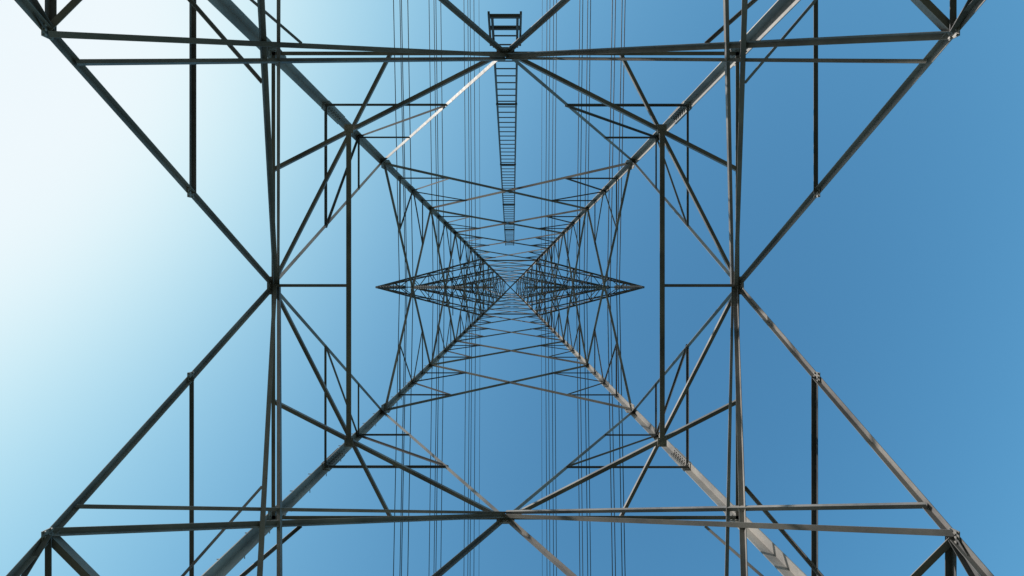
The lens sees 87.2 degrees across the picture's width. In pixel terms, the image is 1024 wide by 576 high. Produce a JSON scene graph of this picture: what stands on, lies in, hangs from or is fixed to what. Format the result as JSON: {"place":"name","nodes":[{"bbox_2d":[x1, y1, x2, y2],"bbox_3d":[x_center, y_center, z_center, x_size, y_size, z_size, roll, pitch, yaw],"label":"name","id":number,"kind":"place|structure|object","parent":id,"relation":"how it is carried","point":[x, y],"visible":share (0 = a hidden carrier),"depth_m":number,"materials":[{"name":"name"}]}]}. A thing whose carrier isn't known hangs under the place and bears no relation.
{"place":"outdoors","nodes":[
{"label":"outdoors","id":0,"kind":"place"},
{"bbox_2d":[0,0,1023,575],"label":"sky","id":1,"kind":"structure","parent":0,"point":[901,284],"materials":[{"name":"blue"}]},
{"label":"ground","id":2,"kind":"structure","parent":0,"visible":0},
{"bbox_2d":[6,0,993,575],"bbox_3d":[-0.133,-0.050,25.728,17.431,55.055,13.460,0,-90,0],"label":"transmission tower","id":3,"kind":"structure","parent":2,"relation":"on","point":[954,546],"depth_m":10.06,"materials":[{"name":"metal"}]},
{"bbox_2d":[393,0,412,575],"bbox_3d":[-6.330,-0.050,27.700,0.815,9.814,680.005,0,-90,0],"label":"power line","id":4,"kind":"object","parent":3,"relation":"attached to","point":[405,290],"visible":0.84,"depth_m":31.30,"materials":[{"name":"metal"}]},
{"bbox_2d":[429,2,444,567],"bbox_3d":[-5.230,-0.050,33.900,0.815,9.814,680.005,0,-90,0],"label":"power line","id":5,"kind":"object","parent":3,"relation":"attached to","point":[439,284],"visible":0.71,"depth_m":37.36,"materials":[{"name":"metal"}]},
{"bbox_2d":[464,0,475,575],"bbox_3d":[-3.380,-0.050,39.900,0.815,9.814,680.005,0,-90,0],"label":"power line","id":6,"kind":"object","parent":3,"relation":"attached to","point":[466,285],"visible":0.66,"depth_m":43.23,"materials":[{"name":"metal"}]},
{"bbox_2d":[479,85,479,489],"bbox_3d":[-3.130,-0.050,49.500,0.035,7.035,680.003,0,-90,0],"label":"earth wire","id":7,"kind":"object","parent":3,"relation":"attached to","point":[479,164],"visible":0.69,"depth_m":51.76,"materials":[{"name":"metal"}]},
{"bbox_2d":[541,154,541,420],"bbox_3d":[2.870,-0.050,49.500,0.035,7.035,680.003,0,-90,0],"label":"earth wire","id":8,"kind":"object","parent":3,"relation":"attached to","point":[541,238],"visible":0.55,"depth_m":52.25,"materials":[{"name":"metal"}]},
{"bbox_2d":[545,0,556,575],"bbox_3d":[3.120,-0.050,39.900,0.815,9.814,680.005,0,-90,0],"label":"power line","id":9,"kind":"object","parent":3,"relation":"attached to","point":[551,285],"visible":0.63,"depth_m":43.07,"materials":[{"name":"metal"}]},
{"bbox_2d":[576,0,590,575],"bbox_3d":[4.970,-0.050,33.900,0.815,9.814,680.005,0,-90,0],"label":"power line","id":10,"kind":"object","parent":3,"relation":"attached to","point":[586,289],"visible":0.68,"depth_m":37.21,"materials":[{"name":"metal"}]},
{"bbox_2d":[607,0,625,575],"bbox_3d":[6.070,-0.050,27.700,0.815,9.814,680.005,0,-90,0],"label":"power line","id":11,"kind":"object","parent":3,"relation":"attached to","point":[616,289],"visible":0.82,"depth_m":31.30,"materials":[{"name":"metal"}]}
]}

